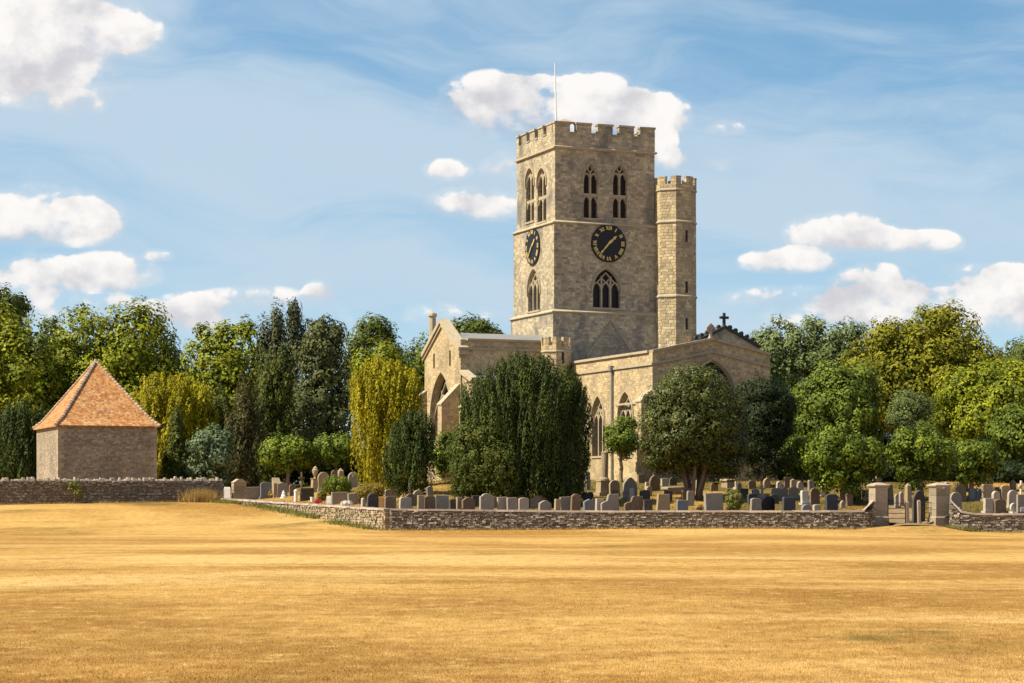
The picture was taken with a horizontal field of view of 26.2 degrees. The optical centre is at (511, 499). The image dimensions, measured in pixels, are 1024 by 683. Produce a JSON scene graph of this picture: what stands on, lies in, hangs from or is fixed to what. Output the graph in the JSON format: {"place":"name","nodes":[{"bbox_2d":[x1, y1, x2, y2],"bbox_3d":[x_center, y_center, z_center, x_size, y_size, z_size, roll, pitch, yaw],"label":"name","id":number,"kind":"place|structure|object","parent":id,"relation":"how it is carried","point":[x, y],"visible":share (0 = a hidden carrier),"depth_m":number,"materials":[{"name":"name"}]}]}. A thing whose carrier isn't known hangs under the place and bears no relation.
{"place":"outdoors","nodes":[
{"label":"outdoors","id":0,"kind":"place"},
{"bbox_2d":[0,502,1023,682],"bbox_3d":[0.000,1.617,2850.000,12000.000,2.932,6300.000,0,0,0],"label":"field","id":1,"kind":"structure","parent":0,"point":[156,532],"depth_m":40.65,"materials":[{"name":"plant"}]},
{"bbox_2d":[0,282,35,405],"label":"broadleaf tree","id":2,"kind":"object","parent":1,"relation":"on","point":[19,303],"visible":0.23,"depth_m":204.00,"materials":[{"name":"green plant"}]},
{"bbox_2d":[0,396,47,479],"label":"yew tree","id":3,"kind":"object","parent":1,"relation":"on","point":[17,424],"visible":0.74,"depth_m":164.91,"materials":[{"name":"plant"}]},
{"bbox_2d":[0,303,64,459],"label":"broadleaf tree","id":4,"kind":"object","parent":1,"relation":"on","point":[22,375],"visible":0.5,"depth_m":180.01,"materials":[{"name":"green plant"}]},
{"bbox_2d":[29,314,68,399],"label":"broadleaf tree","id":5,"kind":"object","parent":1,"relation":"on","point":[52,325],"visible":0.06,"depth_m":224.38,"materials":[{"name":"green plant"}]},
{"bbox_2d":[66,480,83,503],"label":"shrub","id":6,"kind":"object","parent":1,"relation":"on","point":[77,491],"depth_m":143.90,"materials":[{"name":"green plant"}]},
{"bbox_2d":[32,359,160,479],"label":"pavilion","id":7,"kind":"structure","parent":1,"relation":"on","point":[97,421],"depth_m":155.97,"materials":[{"name":"stone"}]},
{"bbox_2d":[0,476,223,504],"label":"stone wall","id":8,"kind":"structure","parent":1,"relation":"on","point":[27,490],"depth_m":145.03,"materials":[{"name":"stone"}]},
{"bbox_2d":[44,295,191,437],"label":"broadleaf tree","id":9,"kind":"object","parent":1,"relation":"on","point":[109,352],"visible":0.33,"depth_m":185.30,"materials":[{"name":"green plant"}]},
{"bbox_2d":[174,485,224,502],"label":"dry weeds","id":10,"kind":"object","parent":1,"relation":"on","point":[203,496],"visible":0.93,"depth_m":146.28,"materials":[{"name":"plant"}]},
{"bbox_2d":[208,499,376,529],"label":"green weeds","id":11,"kind":"object","parent":1,"relation":"on","point":[290,512],"visible":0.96,"depth_m":130.52,"materials":[{"name":"green plant"}]},
{"bbox_2d":[220,498,390,529],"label":"stone wall","id":12,"kind":"structure","parent":1,"relation":"on","point":[378,518],"depth_m":122.91,"materials":[{"name":"stone"}]},
{"bbox_2d":[0,500,1023,532],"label":"wall foot grass","id":13,"kind":"structure","parent":1,"relation":"on","point":[659,527],"depth_m":115.71,"materials":[{"name":"plant"}]},
{"bbox_2d":[389,500,875,529],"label":"stone wall","id":14,"kind":"structure","parent":1,"relation":"on","point":[478,519],"depth_m":115.90,"materials":[{"name":"stone"}]},
{"bbox_2d":[945,524,979,531],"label":"green weeds","id":15,"kind":"object","parent":1,"relation":"on","point":[963,528],"visible":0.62,"depth_m":115.64,"materials":[{"name":"green plant"}]},
{"bbox_2d":[949,499,1023,532],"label":"stone wall","id":16,"kind":"structure","parent":1,"relation":"on","point":[988,522],"depth_m":115.92,"materials":[{"name":"stone"}]},
{"bbox_2d":[0,0,1023,483],"label":"sky","id":17,"kind":"structure","parent":0,"point":[211,161],"materials":[{"name":"blue"}]},
{"bbox_2d":[223,479,1023,523],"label":"churchyard ground","id":18,"kind":"structure","parent":0,"point":[720,488],"depth_m":133.12,"materials":[{"name":"green plant"}]},
{"bbox_2d":[132,371,219,478],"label":"golden yew","id":19,"kind":"object","parent":18,"relation":"on","point":[154,401],"visible":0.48,"depth_m":168.81,"materials":[{"name":"yellow plant"}]},
{"bbox_2d":[158,404,193,479],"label":"conifer tree","id":20,"kind":"object","parent":18,"relation":"on","point":[177,452],"visible":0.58,"depth_m":162.59,"materials":[{"name":"plant"}]},
{"bbox_2d":[185,422,239,494],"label":"glaucous shrub","id":21,"kind":"object","parent":18,"relation":"on","point":[205,450],"visible":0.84,"depth_m":159.36,"materials":[{"name":"green plant"}]},
{"bbox_2d":[195,379,230,486],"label":"conifer tree","id":22,"kind":"object","parent":18,"relation":"on","point":[223,398],"visible":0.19,"depth_m":171.55,"materials":[{"name":"plant"}]},
{"bbox_2d":[180,314,269,486],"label":"broadleaf tree","id":23,"kind":"object","parent":18,"relation":"on","point":[225,364],"visible":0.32,"depth_m":178.28,"materials":[{"name":"green plant"}]},
{"bbox_2d":[231,479,246,498],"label":"gravestone","id":24,"kind":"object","parent":18,"relation":"on","point":[237,485],"depth_m":148.28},
{"bbox_2d":[218,369,267,490],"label":"conifer tree","id":25,"kind":"object","parent":18,"relation":"on","point":[249,422],"visible":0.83,"depth_m":164.50,"materials":[{"name":"green plant"}]},
{"bbox_2d":[244,487,259,499],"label":"headstone","id":26,"kind":"object","parent":18,"relation":"on","point":[253,493],"visible":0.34,"depth_m":152.00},
{"bbox_2d":[229,447,300,486],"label":"laurel bush","id":27,"kind":"object","parent":18,"relation":"on","point":[294,479],"visible":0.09,"depth_m":170.31,"materials":[{"name":"green plant"}]},
{"bbox_2d":[259,482,271,498],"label":"headstone","id":28,"kind":"object","parent":18,"relation":"on","point":[265,488],"visible":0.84,"depth_m":151.98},
{"bbox_2d":[254,345,295,482],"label":"conifer tree","id":29,"kind":"object","parent":18,"relation":"on","point":[274,391],"visible":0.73,"depth_m":167.43,"materials":[{"name":"plant"}]},
{"bbox_2d":[251,296,309,482],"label":"cypress tree","id":30,"kind":"object","parent":18,"relation":"on","point":[276,333],"visible":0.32,"depth_m":177.28,"materials":[{"name":"green plant"}]},
{"bbox_2d":[276,482,288,497],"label":"headstone","id":31,"kind":"object","parent":18,"relation":"on","point":[281,486],"visible":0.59,"depth_m":151.98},
{"bbox_2d":[258,432,320,491],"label":"lime tree","id":32,"kind":"object","parent":18,"relation":"on","point":[279,452],"visible":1,"depth_m":158.10,"materials":[{"name":"green plant"}]},
{"bbox_2d":[300,488,313,500],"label":"headstone","id":33,"kind":"object","parent":18,"relation":"on","point":[306,494],"visible":0.63,"depth_m":142.07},
{"bbox_2d":[310,466,317,491],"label":"stone urn","id":34,"kind":"object","parent":18,"relation":"on","point":[314,483],"visible":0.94,"depth_m":151.94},
{"bbox_2d":[285,313,358,484],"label":"conifer tree","id":35,"kind":"object","parent":18,"relation":"on","point":[321,409],"visible":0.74,"depth_m":170.80,"materials":[{"name":"green plant"}]},
{"bbox_2d":[317,472,328,491],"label":"headstone","id":36,"kind":"object","parent":18,"relation":"on","point":[321,477],"visible":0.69,"depth_m":151.92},
{"bbox_2d":[296,455,367,484],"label":"laurel bush","id":37,"kind":"object","parent":18,"relation":"on","point":[347,472],"visible":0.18,"depth_m":172.25,"materials":[{"name":"green plant"}]},
{"bbox_2d":[312,431,358,475],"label":"lime tree","id":38,"kind":"object","parent":18,"relation":"on","point":[335,450],"visible":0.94,"depth_m":159.23,"materials":[{"name":"green plant"}]},
{"bbox_2d":[320,474,352,494],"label":"juniper shrub","id":39,"kind":"object","parent":18,"relation":"on","point":[332,484],"visible":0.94,"depth_m":144.93,"materials":[{"name":"green plant"}]},
{"bbox_2d":[331,492,347,504],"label":"headstone","id":40,"kind":"object","parent":18,"relation":"on","point":[337,497],"visible":0.6,"depth_m":133.66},
{"bbox_2d":[348,472,358,487],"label":"headstone","id":41,"kind":"object","parent":18,"relation":"on","point":[352,478],"visible":0.57,"depth_m":152.00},
{"bbox_2d":[354,481,386,502],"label":"shrub","id":42,"kind":"object","parent":18,"relation":"on","point":[364,491],"visible":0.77,"depth_m":130.64,"materials":[{"name":"yellow plant"}]},
{"bbox_2d":[335,311,409,478],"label":"broadleaf tree","id":43,"kind":"object","parent":18,"relation":"on","point":[378,327],"visible":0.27,"depth_m":212.45,"materials":[{"name":"green plant"}]},
{"bbox_2d":[367,493,378,507],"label":"headstone","id":44,"kind":"object","parent":18,"relation":"on","point":[372,499],"visible":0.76,"depth_m":121.26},
{"bbox_2d":[345,335,423,482],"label":"broadleaf tree","id":45,"kind":"object","parent":18,"relation":"on","point":[385,352],"visible":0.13,"depth_m":190.97,"materials":[{"name":"green plant"}]},
{"bbox_2d":[347,356,425,492],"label":"golden yew","id":46,"kind":"object","parent":18,"relation":"on","point":[387,389],"visible":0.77,"depth_m":138.12,"materials":[{"name":"yellow plant"}]},
{"bbox_2d":[384,496,395,507],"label":"headstone","id":47,"kind":"object","parent":18,"relation":"on","point":[389,501],"visible":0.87,"depth_m":118.58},
{"bbox_2d":[399,497,411,508],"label":"headstone","id":48,"kind":"object","parent":18,"relation":"on","point":[405,502],"visible":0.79,"depth_m":118.52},
{"bbox_2d":[380,407,437,496],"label":"yew tree","id":49,"kind":"object","parent":18,"relation":"on","point":[405,441],"visible":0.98,"depth_m":130.48,"materials":[{"name":"green plant"}]},
{"bbox_2d":[403,332,427,390],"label":"broadleaf tree","id":50,"kind":"object","parent":18,"relation":"on","point":[415,356],"visible":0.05,"depth_m":198.98,"materials":[{"name":"green plant"}]},
{"bbox_2d":[424,496,434,508],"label":"headstone","id":51,"kind":"object","parent":18,"relation":"on","point":[429,502],"visible":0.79,"depth_m":118.32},
{"bbox_2d":[435,495,448,508],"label":"headstone","id":52,"kind":"object","parent":18,"relation":"on","point":[441,501],"visible":0.43,"depth_m":118.53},
{"bbox_2d":[431,430,463,481],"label":"laurel bush","id":53,"kind":"object","parent":18,"relation":"on","point":[440,463],"visible":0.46,"depth_m":142.51,"materials":[{"name":"green plant"}]},
{"bbox_2d":[424,312,504,344],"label":"broadleaf tree","id":54,"kind":"object","parent":18,"relation":"on","point":[473,325],"visible":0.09,"depth_m":213.29,"materials":[{"name":"green plant"}]},
{"bbox_2d":[461,497,474,508],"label":"headstone","id":55,"kind":"object","parent":18,"relation":"on","point":[467,502],"visible":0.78,"depth_m":118.37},
{"bbox_2d":[479,493,493,509],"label":"headstone","id":56,"kind":"object","parent":18,"relation":"on","point":[486,501],"visible":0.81,"depth_m":118.27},
{"bbox_2d":[497,497,506,509],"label":"headstone","id":57,"kind":"object","parent":18,"relation":"on","point":[501,503],"visible":0.63,"depth_m":118.59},
{"bbox_2d":[506,497,517,509],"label":"headstone","id":58,"kind":"object","parent":18,"relation":"on","point":[511,503],"visible":0.57,"depth_m":118.30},
{"bbox_2d":[445,350,593,506],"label":"great yew","id":59,"kind":"object","parent":18,"relation":"on","point":[507,431],"visible":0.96,"depth_m":123.56,"materials":[{"name":"green plant"}]},
{"bbox_2d":[518,498,528,509],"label":"headstone","id":60,"kind":"object","parent":18,"relation":"on","point":[523,503],"visible":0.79,"depth_m":118.39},
{"bbox_2d":[529,495,546,507],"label":"headstone","id":61,"kind":"object","parent":18,"relation":"on","point":[534,501],"visible":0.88,"depth_m":123.42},
{"bbox_2d":[559,497,569,509],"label":"headstone","id":62,"kind":"object","parent":18,"relation":"on","point":[565,503],"visible":0.43,"depth_m":118.60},
{"bbox_2d":[570,494,580,509],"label":"headstone","id":63,"kind":"object","parent":18,"relation":"on","point":[575,503],"visible":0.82,"depth_m":118.05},
{"bbox_2d":[583,499,594,509],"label":"headstone","id":64,"kind":"object","parent":18,"relation":"on","point":[588,504],"visible":0.54,"depth_m":118.06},
{"bbox_2d":[411,63,777,481],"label":"church","id":65,"kind":"structure","parent":18,"relation":"on","point":[605,296],"depth_m":158.32,"materials":[{"name":"stone"}]},
{"bbox_2d":[593,451,609,495],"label":"broken column","id":66,"kind":"structure","parent":18,"relation":"on","point":[602,485],"depth_m":131.01,"materials":[{"name":"stone"}]},
{"bbox_2d":[600,494,618,510],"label":"headstone","id":67,"kind":"object","parent":18,"relation":"on","point":[611,502],"visible":0.61,"depth_m":118.09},
{"bbox_2d":[609,480,619,496],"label":"headstone","id":68,"kind":"object","parent":18,"relation":"on","point":[614,484],"visible":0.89,"depth_m":130.31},
{"bbox_2d":[601,415,641,481],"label":"tree","id":69,"kind":"object","parent":18,"relation":"on","point":[620,442],"visible":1,"depth_m":140.52,"materials":[{"name":"green plant"}]},
{"bbox_2d":[620,477,636,499],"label":"headstone","id":70,"kind":"object","parent":18,"relation":"on","point":[629,482],"visible":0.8,"depth_m":129.06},
{"bbox_2d":[624,496,642,510],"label":"headstone","id":71,"kind":"object","parent":18,"relation":"on","point":[635,503],"visible":0.64,"depth_m":118.28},
{"bbox_2d":[649,475,659,490],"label":"headstone","id":72,"kind":"object","parent":18,"relation":"on","point":[654,482],"visible":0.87,"depth_m":134.00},
{"bbox_2d":[656,494,669,509],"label":"headstone","id":73,"kind":"object","parent":18,"relation":"on","point":[663,502],"visible":0.63,"depth_m":118.35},
{"bbox_2d":[676,500,687,509],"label":"headstone","id":74,"kind":"object","parent":18,"relation":"on","point":[681,504],"visible":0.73,"depth_m":118.53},
{"bbox_2d":[634,359,752,499],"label":"holm oak","id":75,"kind":"object","parent":18,"relation":"on","point":[706,436],"visible":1,"depth_m":127.24,"materials":[{"name":"green plant"}]},
{"bbox_2d":[704,493,722,509],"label":"headstone","id":76,"kind":"object","parent":18,"relation":"on","point":[713,501],"visible":0.63,"depth_m":118.29,"materials":[{"name":"stone"}]},
{"bbox_2d":[724,487,743,509],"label":"flowering bush","id":77,"kind":"object","parent":18,"relation":"on","point":[735,498],"visible":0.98,"depth_m":120.82,"materials":[{"name":"green plant"}]},
{"bbox_2d":[750,498,761,510],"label":"headstone","id":78,"kind":"object","parent":18,"relation":"on","point":[755,504],"visible":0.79,"depth_m":118.21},
{"bbox_2d":[733,370,798,486],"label":"evergreen tree","id":79,"kind":"object","parent":18,"relation":"on","point":[773,410],"visible":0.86,"depth_m":135.98,"materials":[{"name":"green plant"}]},
{"bbox_2d":[761,496,774,510],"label":"headstone","id":80,"kind":"object","parent":18,"relation":"on","point":[768,503],"visible":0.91,"depth_m":118.59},
{"bbox_2d":[770,368,805,450],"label":"broadleaf tree","id":81,"kind":"object","parent":18,"relation":"on","point":[781,380],"visible":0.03,"depth_m":165.84,"materials":[{"name":"green plant"}]},
{"bbox_2d":[782,497,795,510],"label":"headstone","id":82,"kind":"object","parent":18,"relation":"on","point":[788,503],"visible":0.75,"depth_m":118.14,"materials":[{"name":"stone"}]},
{"bbox_2d":[779,433,818,482],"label":"lime tree","id":83,"kind":"object","parent":18,"relation":"on","point":[796,466],"visible":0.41,"depth_m":139.22,"materials":[{"name":"green plant"}]},
{"bbox_2d":[799,490,810,504],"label":"headstone","id":84,"kind":"object","parent":18,"relation":"on","point":[804,496],"visible":0.67,"depth_m":125.11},
{"bbox_2d":[748,312,867,480],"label":"broadleaf tree","id":85,"kind":"object","parent":18,"relation":"on","point":[816,350],"visible":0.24,"depth_m":198.54,"materials":[{"name":"green plant"}]},
{"bbox_2d":[809,488,819,503],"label":"headstone","id":86,"kind":"object","parent":18,"relation":"on","point":[814,495],"visible":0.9,"depth_m":126.02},
{"bbox_2d":[825,494,837,509],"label":"headstone","id":87,"kind":"object","parent":18,"relation":"on","point":[831,501],"visible":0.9,"depth_m":118.21,"materials":[{"name":"stone"}]},
{"bbox_2d":[786,357,888,447],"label":"broadleaf tree","id":88,"kind":"object","parent":18,"relation":"on","point":[834,395],"visible":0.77,"depth_m":156.13,"materials":[{"name":"green plant"}]},
{"bbox_2d":[798,416,890,503],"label":"lime tree","id":89,"kind":"object","parent":18,"relation":"on","point":[853,461],"visible":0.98,"depth_m":125.33,"materials":[{"name":"green plant"}]},
{"bbox_2d":[867,482,889,526],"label":"gate pier","id":90,"kind":"structure","parent":18,"relation":"on","point":[878,491],"depth_m":117.02,"materials":[{"name":"stone"}]},
{"bbox_2d":[877,430,893,459],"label":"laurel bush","id":91,"kind":"object","parent":18,"relation":"on","point":[885,440],"visible":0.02,"depth_m":160.87,"materials":[{"name":"green plant"}]},
{"bbox_2d":[862,458,917,482],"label":"laurel bush","id":92,"kind":"object","parent":18,"relation":"on","point":[889,474],"visible":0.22,"depth_m":141.31,"materials":[{"name":"green plant"}]},
{"bbox_2d":[904,483,911,507],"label":"stone marker","id":93,"kind":"object","parent":18,"relation":"on","point":[908,495],"visible":0.77,"depth_m":123.89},
{"bbox_2d":[884,389,943,440],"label":"willow tree","id":94,"kind":"object","parent":18,"relation":"on","point":[907,410],"visible":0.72,"depth_m":155.15,"materials":[{"name":"green plant"}]},
{"bbox_2d":[910,490,925,522],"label":"headstone","id":95,"kind":"object","parent":18,"relation":"on","point":[918,495],"visible":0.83,"depth_m":118.36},
{"bbox_2d":[884,420,961,494],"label":"lime tree","id":96,"kind":"object","parent":18,"relation":"on","point":[926,451],"visible":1,"depth_m":127.67,"materials":[{"name":"green plant"}]},
{"bbox_2d":[840,298,1008,439],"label":"beech tree","id":97,"kind":"object","parent":18,"relation":"on","point":[911,355],"visible":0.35,"depth_m":183.19,"materials":[{"name":"green plant"}]},
{"bbox_2d":[927,482,950,526],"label":"gate pier","id":98,"kind":"structure","parent":18,"relation":"on","point":[939,500],"depth_m":117.04,"materials":[{"name":"stone"}]},
{"bbox_2d":[949,492,963,516],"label":"headstone","id":99,"kind":"object","parent":18,"relation":"on","point":[956,498],"visible":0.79,"depth_m":118.46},
{"bbox_2d":[954,484,965,501],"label":"headstone","id":100,"kind":"object","parent":18,"relation":"on","point":[960,489],"visible":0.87,"depth_m":127.26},
{"bbox_2d":[927,354,1023,442],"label":"broadleaf tree","id":101,"kind":"object","parent":18,"relation":"on","point":[969,400],"visible":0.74,"depth_m":165.84,"materials":[{"name":"green plant"}]},
{"bbox_2d":[947,438,1005,490],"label":"lime tree","id":102,"kind":"object","parent":18,"relation":"on","point":[981,459],"visible":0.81,"depth_m":133.09,"materials":[{"name":"green plant"}]},
{"bbox_2d":[979,484,992,500],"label":"headstone","id":103,"kind":"object","parent":18,"relation":"on","point":[986,490],"visible":0.55,"depth_m":127.70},
{"bbox_2d":[981,498,993,512],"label":"headstone","id":104,"kind":"object","parent":18,"relation":"on","point":[987,504],"visible":0.55,"depth_m":118.40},
{"bbox_2d":[993,499,1007,512],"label":"headstone","id":105,"kind":"object","parent":18,"relation":"on","point":[999,505],"visible":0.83,"depth_m":118.56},
{"bbox_2d":[980,399,1023,464],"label":"broadleaf tree","id":106,"kind":"object","parent":18,"relation":"on","point":[1008,429],"visible":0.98,"depth_m":144.70,"materials":[{"name":"green plant"}]},
{"bbox_2d":[984,457,1023,482],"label":"laurel bush","id":107,"kind":"object","parent":18,"relation":"on","point":[1013,470],"visible":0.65,"depth_m":140.68,"materials":[{"name":"green plant"}]},
{"bbox_2d":[1000,485,1009,499],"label":"headstone","id":108,"kind":"object","parent":18,"relation":"on","point":[1004,490],"visible":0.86,"depth_m":128.48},
{"bbox_2d":[992,335,1023,367],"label":"broadleaf tree","id":109,"kind":"object","parent":18,"relation":"on","point":[1016,346],"visible":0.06,"depth_m":213.01,"materials":[{"name":"green plant"}]},
{"bbox_2d":[1006,490,1017,507],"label":"headstone","id":110,"kind":"object","parent":18,"relation":"on","point":[1011,496],"visible":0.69,"depth_m":123.38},
{"bbox_2d":[1014,494,1023,512],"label":"headstone","id":111,"kind":"object","parent":18,"relation":"on","point":[1019,501],"visible":0.54,"depth_m":118.15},
{"bbox_2d":[876,502,934,525],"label":"path","id":112,"kind":"structure","parent":0,"point":[898,522],"depth_m":120.80,"materials":[{"name":"stone"}]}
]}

